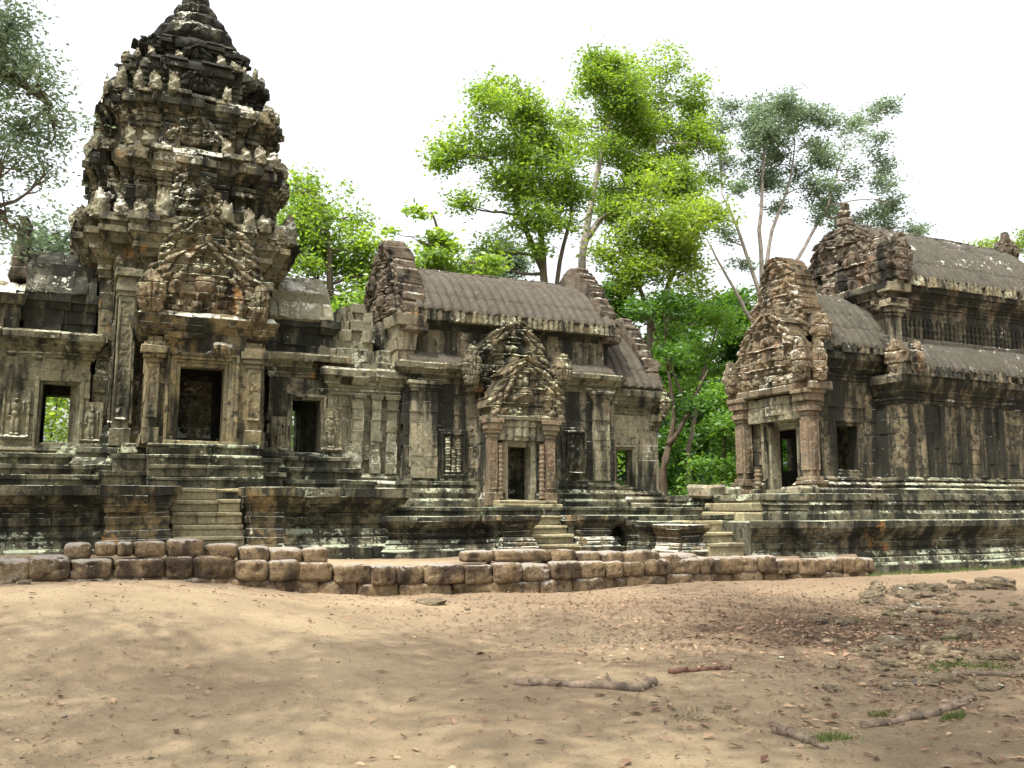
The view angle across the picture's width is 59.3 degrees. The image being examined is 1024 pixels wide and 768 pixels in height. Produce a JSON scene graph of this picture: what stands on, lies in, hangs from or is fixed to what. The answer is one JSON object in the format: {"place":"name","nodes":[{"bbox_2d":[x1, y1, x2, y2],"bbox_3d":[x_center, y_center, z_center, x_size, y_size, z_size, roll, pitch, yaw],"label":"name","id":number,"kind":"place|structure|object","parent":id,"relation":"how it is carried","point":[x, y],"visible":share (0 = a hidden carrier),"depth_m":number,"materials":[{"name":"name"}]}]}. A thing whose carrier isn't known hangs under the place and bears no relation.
{"place":"outdoors","nodes":[
{"label":"outdoors","id":0,"kind":"place"},
{"bbox_2d":[0,554,1023,767],"bbox_3d":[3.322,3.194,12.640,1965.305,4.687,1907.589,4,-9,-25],"label":"ground","id":1,"kind":"structure","parent":0,"point":[293,641],"depth_m":7.86,"materials":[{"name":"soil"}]},
{"bbox_2d":[0,576,18,584],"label":"stone","id":2,"kind":"object","parent":1,"relation":"on","point":[9,580],"visible":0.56,"depth_m":12.98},
{"bbox_2d":[15,579,30,583],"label":"stone","id":3,"kind":"object","parent":1,"relation":"on","point":[23,581],"visible":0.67,"depth_m":12.01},
{"bbox_2d":[0,194,73,273],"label":"broadleaf tree","id":4,"kind":"object","parent":1,"relation":"on","point":[52,238],"visible":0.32,"depth_m":32.66,"materials":[{"name":"green plant"}]},
{"bbox_2d":[43,397,69,442],"bbox_3d":[-14.564,1.435,28.457,12.822,9.174,8.935,4,-9,-25],"label":"shrub","id":5,"kind":"object","parent":1,"relation":"on","point":[53,417],"visible":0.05,"depth_m":27.86,"materials":[{"name":"green plant"}]},
{"bbox_2d":[44,397,69,425],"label":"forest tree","id":6,"kind":"object","parent":1,"relation":"on","point":[54,401],"visible":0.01,"depth_m":46.86,"materials":[{"name":"green plant"}]},
{"bbox_2d":[0,0,115,265],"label":"shade tree","id":7,"kind":"object","parent":1,"relation":"on","point":[14,73],"visible":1,"depth_m":15.51,"materials":[{"name":"green plant"}]},
{"bbox_2d":[0,443,411,558],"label":"temple platform","id":8,"kind":"structure","parent":1,"relation":"on","point":[207,494],"depth_m":18.56,"materials":[{"name":"stone"}]},
{"bbox_2d":[0,0,354,474],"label":"temple tower","id":9,"kind":"structure","parent":8,"relation":"on","point":[166,300],"depth_m":21.72,"materials":[{"name":"stone"}]},
{"bbox_2d":[291,290,364,449],"bbox_3d":[-6.971,1.284,30.796,11.099,9.452,7.893,-1,-8,7],"label":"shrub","id":10,"kind":"object","parent":1,"relation":"on","point":[336,299],"visible":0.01,"depth_m":30.72,"materials":[{"name":"green plant"}]},
{"bbox_2d":[276,160,394,312],"bbox_3d":[-7.303,-1.777,37.194,7.206,16.915,6.051,-1,-8,9],"label":"broadleaf tree","id":11,"kind":"object","parent":1,"relation":"on","point":[316,216],"visible":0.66,"depth_m":37.22,"materials":[{"name":"green plant"}]},
{"bbox_2d":[415,598,446,605],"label":"stone","id":12,"kind":"object","parent":1,"relation":"on","point":[434,601],"visible":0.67,"depth_m":14.23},
{"bbox_2d":[0,554,874,596],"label":"wall","id":13,"kind":"structure","parent":1,"relation":"on","point":[289,575],"depth_m":16.51,"materials":[{"name":"stone"}]},
{"bbox_2d":[64,542,91,559],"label":"laterite block","id":14,"kind":"structure","parent":13,"relation":"on","point":[77,550],"depth_m":14.34,"materials":[{"name":"stone"}]},
{"bbox_2d":[94,541,115,555],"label":"laterite block","id":15,"kind":"structure","parent":13,"relation":"on","point":[104,548],"depth_m":14.52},
{"bbox_2d":[116,541,132,556],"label":"laterite block","id":16,"kind":"structure","parent":13,"relation":"on","point":[124,548],"depth_m":14.63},
{"bbox_2d":[133,541,165,557],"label":"laterite block","id":17,"kind":"structure","parent":13,"relation":"on","point":[142,549],"depth_m":14.79,"materials":[{"name":"stone"}]},
{"bbox_2d":[166,538,203,557],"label":"laterite block","id":18,"kind":"structure","parent":13,"relation":"on","point":[178,547],"depth_m":15.03,"materials":[{"name":"stone"}]},
{"bbox_2d":[204,543,237,558],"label":"laterite block","id":19,"kind":"structure","parent":13,"relation":"on","point":[229,550],"depth_m":15.26,"materials":[{"name":"stone"}]},
{"bbox_2d":[237,545,268,560],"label":"laterite block","id":20,"kind":"structure","parent":13,"relation":"on","point":[254,552],"depth_m":15.48,"materials":[{"name":"stone"}]},
{"bbox_2d":[268,547,301,562],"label":"laterite block","id":21,"kind":"structure","parent":13,"relation":"on","point":[281,553],"depth_m":15.70,"materials":[{"name":"stone"}]},
{"bbox_2d":[301,546,327,562],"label":"laterite block","id":22,"kind":"structure","parent":13,"relation":"on","point":[315,554],"depth_m":15.92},
{"bbox_2d":[459,550,492,562],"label":"laterite block","id":23,"kind":"structure","parent":13,"relation":"on","point":[478,556],"depth_m":17.13,"materials":[{"name":"stone"}]},
{"bbox_2d":[490,548,550,561],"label":"laterite block","id":24,"kind":"structure","parent":13,"relation":"on","point":[522,555],"depth_m":17.52,"materials":[{"name":"stone"}]},
{"bbox_2d":[548,549,575,560],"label":"laterite block","id":25,"kind":"structure","parent":13,"relation":"on","point":[562,554],"depth_m":17.88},
{"bbox_2d":[598,550,622,561],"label":"laterite block","id":26,"kind":"structure","parent":13,"relation":"on","point":[608,555],"depth_m":18.34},
{"bbox_2d":[622,550,659,565],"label":"laterite block","id":27,"kind":"structure","parent":13,"relation":"on","point":[642,556],"depth_m":18.63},
{"bbox_2d":[659,552,696,570],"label":"laterite block","id":28,"kind":"structure","parent":13,"relation":"on","point":[674,558],"depth_m":18.96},
{"bbox_2d":[373,198,514,274],"bbox_3d":[-2.867,-0.383,36.981,6.875,14.065,3.333,5,-9,-34],"label":"layered tree","id":29,"kind":"object","parent":1,"relation":"on","point":[438,246],"visible":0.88,"depth_m":37.07,"materials":[{"name":"green plant"}]},
{"bbox_2d":[466,220,537,280],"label":"broadleaf tree","id":30,"kind":"object","parent":1,"relation":"on","point":[520,266],"visible":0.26,"depth_m":48.95,"materials":[{"name":"green plant"}]},
{"bbox_2d":[410,58,613,284],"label":"broadleaf tree","id":31,"kind":"object","parent":1,"relation":"on","point":[516,181],"visible":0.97,"depth_m":43.13,"materials":[{"name":"green plant"}]},
{"bbox_2d":[0,575,1023,767],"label":"leaf litter","id":32,"kind":"object","parent":1,"relation":"on","point":[837,649],"visible":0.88,"depth_m":10.66,"materials":[{"name":"brown plant"}]},
{"bbox_2d":[381,500,733,558],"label":"temple platform","id":33,"kind":"structure","parent":1,"relation":"on","point":[427,532],"depth_m":20.85,"materials":[{"name":"stone"}]},
{"bbox_2d":[318,240,670,506],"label":"temple hall","id":34,"kind":"structure","parent":33,"relation":"on","point":[449,389],"depth_m":24.80,"materials":[{"name":"stone"}]},
{"bbox_2d":[438,430,467,478],"bbox_3d":[-1.591,1.910,24.319,0.853,1.340,0.228,4,-9,-25],"label":"false window","id":35,"kind":"structure","parent":34,"relation":"in","point":[444,436],"depth_m":24.26,"materials":[{"name":"stone"}]},
{"bbox_2d":[474,357,565,506],"bbox_3d":[-0.048,1.400,24.932,2.405,4.039,2.243,4,-9,-25],"label":"door porch","id":36,"kind":"structure","parent":34,"relation":"in","point":[522,404],"depth_m":24.13,"materials":[{"name":"stone"}]},
{"bbox_2d":[514,672,657,691],"bbox_3d":[0.696,2.590,7.812,1.316,0.200,0.447,2,-8,-11],"label":"fallen branch","id":37,"kind":"object","parent":1,"relation":"on","point":[647,683],"visible":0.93,"depth_m":7.73,"materials":[{"name":"brown wood"}]},
{"bbox_2d":[575,551,600,560],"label":"laterite block","id":38,"kind":"structure","parent":1,"relation":"on","point":[588,555],"depth_m":18.12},
{"bbox_2d":[617,450,624,479],"bbox_3d":[1.231,4.004,34.364,6.868,6.130,6.682,2,-8,-13],"label":"shrub","id":39,"kind":"object","parent":1,"relation":"on","point":[620,461],"depth_m":34.02,"materials":[{"name":"green plant"}]},
{"bbox_2d":[617,451,625,484],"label":"forest tree","id":40,"kind":"object","parent":1,"relation":"on","point":[621,481],"visible":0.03,"depth_m":72.89,"materials":[{"name":"green plant"}]},
{"bbox_2d":[619,717,636,723],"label":"stone","id":41,"kind":"object","parent":1,"relation":"on","point":[630,720],"visible":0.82,"depth_m":6.76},
{"bbox_2d":[547,28,739,268],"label":"broadleaf tree","id":42,"kind":"object","parent":1,"relation":"on","point":[624,101],"visible":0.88,"depth_m":50.23,"materials":[{"name":"green plant"}]},
{"bbox_2d":[571,155,747,351],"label":"broadleaf tree","id":43,"kind":"object","parent":1,"relation":"on","point":[668,240],"visible":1,"depth_m":43.14,"materials":[{"name":"green plant"}]},
{"bbox_2d":[601,277,725,495],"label":"broadleaf tree","id":44,"kind":"object","parent":1,"relation":"on","point":[679,445],"visible":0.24,"depth_m":61.23,"materials":[{"name":"green plant"}]},
{"bbox_2d":[613,280,719,495],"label":"broadleaf tree","id":45,"kind":"object","parent":1,"relation":"on","point":[678,305],"visible":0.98,"depth_m":41.37,"materials":[{"name":"green plant"}]},
{"bbox_2d":[636,281,757,484],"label":"broadleaf tree","id":46,"kind":"object","parent":1,"relation":"on","point":[741,292],"visible":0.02,"depth_m":68.00,"materials":[{"name":"green plant"}]},
{"bbox_2d":[644,299,750,484],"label":"broadleaf tree","id":47,"kind":"object","parent":1,"relation":"on","point":[714,316],"visible":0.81,"depth_m":46.99,"materials":[{"name":"green plant"}]},
{"bbox_2d":[668,666,731,673],"bbox_3d":[1.841,2.754,8.711,0.843,0.104,0.113,5,-9,-33],"label":"fallen branch","id":48,"kind":"object","parent":1,"relation":"on","point":[677,670],"visible":0.98,"depth_m":8.62,"materials":[{"name":"red wood"}]},
{"bbox_2d":[672,377,736,495],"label":"broadleaf tree","id":49,"kind":"object","parent":1,"relation":"on","point":[723,425],"visible":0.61,"depth_m":40.47,"materials":[{"name":"green plant"}]},
{"bbox_2d":[686,288,787,485],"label":"broadleaf tree","id":50,"kind":"object","parent":1,"relation":"on","point":[727,353],"visible":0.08,"depth_m":62.10,"materials":[{"name":"green plant"}]},
{"bbox_2d":[771,722,828,749],"bbox_3d":[2.028,2.500,6.341,0.160,0.102,0.625,3,-8,-20],"label":"fallen branch","id":51,"kind":"object","parent":1,"relation":"on","point":[781,730],"visible":0.94,"depth_m":6.39,"materials":[{"name":"brown wood"}]},
{"bbox_2d":[615,484,1023,573],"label":"temple platform","id":52,"kind":"structure","parent":1,"relation":"on","point":[895,533],"depth_m":22.33,"materials":[{"name":"stone"}]},
{"bbox_2d":[722,202,1023,494],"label":"temple library","id":53,"kind":"structure","parent":52,"relation":"on","point":[876,360],"depth_m":25.28,"materials":[{"name":"stone"}]},
{"bbox_2d":[701,80,937,322],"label":"thin leaved tree","id":54,"kind":"object","parent":1,"relation":"on","point":[786,109],"visible":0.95,"depth_m":62.09,"materials":[{"name":"green plant"}]},
{"bbox_2d":[811,616,828,624],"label":"stone","id":55,"kind":"object","parent":1,"relation":"on","point":[820,620],"visible":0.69,"depth_m":13.69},
{"bbox_2d":[821,638,837,642],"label":"stone","id":56,"kind":"object","parent":1,"relation":"on","point":[832,640],"visible":0.48,"depth_m":11.48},
{"bbox_2d":[821,684,841,692],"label":"stone","id":57,"kind":"object","parent":1,"relation":"on","point":[834,688],"visible":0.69,"depth_m":8.14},
{"bbox_2d":[824,662,840,669],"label":"stone","id":58,"kind":"object","parent":1,"relation":"on","point":[834,666],"visible":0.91,"depth_m":9.22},
{"bbox_2d":[648,564,1023,744],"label":"grass","id":59,"kind":"structure","parent":1,"relation":"on","point":[824,738],"depth_m":8.99,"materials":[{"name":"plant"}]},
{"bbox_2d":[834,617,856,625],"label":"stone","id":60,"kind":"object","parent":1,"relation":"on","point":[844,621],"visible":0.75,"depth_m":13.48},
{"bbox_2d":[845,665,859,671],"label":"stone","id":61,"kind":"object","parent":1,"relation":"on","point":[854,668],"visible":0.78,"depth_m":9.16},
{"bbox_2d":[853,651,870,656],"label":"stone","id":62,"kind":"object","parent":1,"relation":"on","point":[862,653],"visible":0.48,"depth_m":9.91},
{"bbox_2d":[854,598,872,605],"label":"stone","id":63,"kind":"object","parent":1,"relation":"on","point":[864,602],"visible":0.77,"depth_m":15.44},
{"bbox_2d":[860,644,885,652],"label":"stone","id":64,"kind":"object","parent":1,"relation":"on","point":[875,648],"visible":0.62,"depth_m":10.24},
{"bbox_2d":[858,590,888,599],"bbox_3d":[6.684,3.946,16.668,0.514,0.255,0.422,-2,-8,13],"label":"stone","id":65,"kind":"object","parent":1,"relation":"on","point":[868,594],"visible":0.56,"depth_m":16.54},
{"bbox_2d":[870,580,882,584],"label":"stone","id":66,"kind":"object","parent":1,"relation":"on","point":[877,582],"visible":0.59,"depth_m":18.57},
{"bbox_2d":[868,585,886,593],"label":"stone","id":67,"kind":"object","parent":1,"relation":"on","point":[878,588],"visible":0.47,"depth_m":17.34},
{"bbox_2d":[872,597,886,601],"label":"stone","id":68,"kind":"object","parent":1,"relation":"on","point":[879,599],"visible":0.56,"depth_m":16.20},
{"bbox_2d":[870,665,889,670],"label":"stone","id":69,"kind":"object","parent":1,"relation":"on","point":[879,667],"visible":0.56,"depth_m":9.20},
{"bbox_2d":[880,658,895,667],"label":"stone","id":70,"kind":"object","parent":1,"relation":"on","point":[889,662],"visible":0.7,"depth_m":9.31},
{"bbox_2d":[880,685,897,690],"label":"stone","id":71,"kind":"object","parent":1,"relation":"on","point":[889,688],"visible":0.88,"depth_m":8.21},
{"bbox_2d":[873,635,906,641],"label":"stone","id":72,"kind":"object","parent":1,"relation":"on","point":[881,638],"visible":0.46,"depth_m":11.38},
{"bbox_2d":[878,639,905,648],"bbox_3d":[4.646,3.195,10.923,0.366,0.188,0.301,-4,-9,30],"label":"stone","id":73,"kind":"object","parent":1,"relation":"on","point":[891,643],"visible":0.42,"depth_m":10.84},
{"bbox_2d":[885,681,902,686],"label":"stone","id":74,"kind":"object","parent":1,"relation":"on","point":[897,683],"visible":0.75,"depth_m":8.37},
{"bbox_2d":[887,612,900,616],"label":"stone","id":75,"kind":"object","parent":1,"relation":"on","point":[891,614],"visible":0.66,"depth_m":14.23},
{"bbox_2d":[887,587,904,593],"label":"stone","id":76,"kind":"object","parent":1,"relation":"on","point":[890,590],"visible":0.48,"depth_m":17.38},
{"bbox_2d":[891,620,908,625],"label":"stone","id":77,"kind":"object","parent":1,"relation":"on","point":[899,622],"visible":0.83,"depth_m":13.40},
{"bbox_2d":[894,660,907,666],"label":"stone","id":78,"kind":"object","parent":1,"relation":"on","point":[899,663],"visible":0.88,"depth_m":9.27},
{"bbox_2d":[897,633,911,639],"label":"stone","id":79,"kind":"object","parent":1,"relation":"on","point":[907,636],"visible":0.65,"depth_m":11.53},
{"bbox_2d":[899,673,915,678],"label":"stone","id":80,"kind":"object","parent":1,"relation":"on","point":[905,675],"visible":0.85,"depth_m":8.66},
{"bbox_2d":[901,612,914,618],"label":"stone","id":81,"kind":"object","parent":1,"relation":"on","point":[905,615],"visible":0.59,"depth_m":14.03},
{"bbox_2d":[903,597,918,601],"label":"stone","id":82,"kind":"object","parent":1,"relation":"on","point":[911,599],"visible":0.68,"depth_m":16.04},
{"bbox_2d":[888,590,934,598],"bbox_3d":[7.492,3.996,16.949,0.628,0.246,0.777,3,-8,-21],"label":"stone","id":83,"kind":"object","parent":1,"relation":"on","point":[915,594],"visible":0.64,"depth_m":16.71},
{"bbox_2d":[906,653,922,659],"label":"stone","id":84,"kind":"object","parent":1,"relation":"on","point":[911,655],"visible":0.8,"depth_m":9.51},
{"bbox_2d":[907,677,923,685],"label":"stone","id":85,"kind":"object","parent":1,"relation":"on","point":[916,680],"visible":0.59,"depth_m":8.37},
{"bbox_2d":[859,692,976,727],"bbox_3d":[3.337,2.628,7.245,1.571,0.150,0.229,5,-9,-31],"label":"fallen branch","id":86,"kind":"object","parent":1,"relation":"on","point":[954,703],"visible":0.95,"depth_m":7.16,"materials":[{"name":"brown wood"}]},
{"bbox_2d":[904,605,931,613],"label":"stone","id":87,"kind":"object","parent":1,"relation":"on","point":[914,609],"visible":0.59,"depth_m":14.48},
{"bbox_2d":[912,627,928,634],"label":"stone","id":88,"kind":"object","parent":1,"relation":"on","point":[917,629],"visible":0.57,"depth_m":12.21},
{"bbox_2d":[906,583,936,592],"bbox_3d":[7.907,4.001,17.376,0.448,0.298,0.574,4,-9,-26],"label":"stone","id":89,"kind":"object","parent":1,"relation":"on","point":[922,587],"visible":0.52,"depth_m":17.22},
{"bbox_2d":[919,614,937,620],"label":"stone","id":90,"kind":"object","parent":1,"relation":"on","point":[928,617],"visible":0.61,"depth_m":13.75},
{"bbox_2d":[922,681,938,686],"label":"stone","id":91,"kind":"object","parent":1,"relation":"on","point":[929,684],"visible":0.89,"depth_m":8.24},
{"bbox_2d":[924,678,941,683],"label":"stone","id":92,"kind":"object","parent":1,"relation":"on","point":[935,680],"visible":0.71,"depth_m":8.32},
{"bbox_2d":[918,642,951,654],"bbox_3d":[4.610,2.943,9.828,0.324,0.214,0.414,0,-8,1],"label":"stone","id":93,"kind":"object","parent":1,"relation":"on","point":[931,648],"visible":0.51,"depth_m":9.75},
{"bbox_2d":[927,606,948,614],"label":"stone","id":94,"kind":"object","parent":1,"relation":"on","point":[937,610],"visible":0.52,"depth_m":14.42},
{"bbox_2d":[930,583,947,590],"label":"stone","id":95,"kind":"object","parent":1,"relation":"on","point":[940,586],"visible":0.44,"depth_m":17.69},
{"bbox_2d":[941,595,956,601],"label":"stone","id":96,"kind":"object","parent":1,"relation":"on","point":[948,598],"visible":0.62,"depth_m":16.07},
{"bbox_2d":[941,675,962,683],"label":"stone","id":97,"kind":"object","parent":1,"relation":"on","point":[945,679],"visible":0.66,"depth_m":8.30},
{"bbox_2d":[944,652,962,660],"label":"stone","id":98,"kind":"object","parent":1,"relation":"on","point":[956,655],"visible":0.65,"depth_m":9.33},
{"bbox_2d":[947,579,966,583],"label":"stone","id":99,"kind":"object","parent":1,"relation":"on","point":[955,581],"visible":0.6,"depth_m":18.92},
{"bbox_2d":[955,584,966,589],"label":"stone","id":100,"kind":"object","parent":1,"relation":"on","point":[960,587],"visible":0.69,"depth_m":17.74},
{"bbox_2d":[947,626,980,639],"bbox_3d":[5.938,3.307,11.796,0.318,0.252,0.387,7,-11,-42],"label":"stone","id":101,"kind":"object","parent":1,"relation":"on","point":[963,632],"visible":0.59,"depth_m":11.70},
{"bbox_2d":[966,585,984,589],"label":"stone","id":102,"kind":"object","parent":1,"relation":"on","point":[975,587],"visible":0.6,"depth_m":17.70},
{"bbox_2d":[967,647,985,652],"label":"stone","id":103,"kind":"object","parent":1,"relation":"on","point":[973,649],"visible":0.48,"depth_m":9.76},
{"bbox_2d":[965,613,993,621],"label":"stone","id":104,"kind":"object","parent":1,"relation":"on","point":[982,617],"visible":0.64,"depth_m":13.46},
{"bbox_2d":[971,651,988,660],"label":"stone","id":105,"kind":"object","parent":1,"relation":"on","point":[983,655],"visible":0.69,"depth_m":9.40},
{"bbox_2d":[975,598,994,603],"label":"stone","id":106,"kind":"object","parent":1,"relation":"on","point":[986,600],"visible":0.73,"depth_m":15.73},
{"bbox_2d":[976,683,996,690],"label":"stone","id":107,"kind":"object","parent":1,"relation":"on","point":[985,687],"visible":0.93,"depth_m":8.05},
{"bbox_2d":[950,665,1023,676],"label":"fallen branch","id":108,"kind":"object","parent":1,"relation":"on","point":[990,672],"visible":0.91,"depth_m":8.70,"materials":[{"name":"brown wood"}]},
{"bbox_2d":[980,608,998,611],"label":"stone","id":109,"kind":"object","parent":1,"relation":"on","point":[990,610],"visible":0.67,"depth_m":14.54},
{"bbox_2d":[963,225,1023,260],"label":"broadleaf tree","id":110,"kind":"object","parent":1,"relation":"on","point":[980,243],"visible":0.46,"depth_m":70.61,"materials":[{"name":"green plant"}]},
{"bbox_2d":[974,576,1016,590],"bbox_3d":[9.747,4.072,18.161,0.773,0.404,0.667,-4,-9,27],"label":"stone","id":111,"kind":"object","parent":1,"relation":"on","point":[998,583],"visible":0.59,"depth_m":17.96,"materials":[{"name":"stone"}]},
{"bbox_2d":[986,616,1006,623],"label":"stone","id":112,"kind":"object","parent":1,"relation":"on","point":[995,619],"visible":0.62,"depth_m":13.07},
{"bbox_2d":[989,682,1004,689],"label":"stone","id":113,"kind":"object","parent":1,"relation":"on","point":[998,686],"visible":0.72,"depth_m":8.08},
{"bbox_2d":[984,647,1019,660],"bbox_3d":[5.142,2.863,9.460,0.353,0.169,0.260,-4,-9,25],"label":"stone","id":114,"kind":"object","parent":1,"relation":"on","point":[1003,654],"visible":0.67,"depth_m":9.37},
{"bbox_2d":[0,0,1023,483],"label":"sky","id":115,"kind":"structure","parent":0,"point":[355,87],"materials":[{"name":"white"}]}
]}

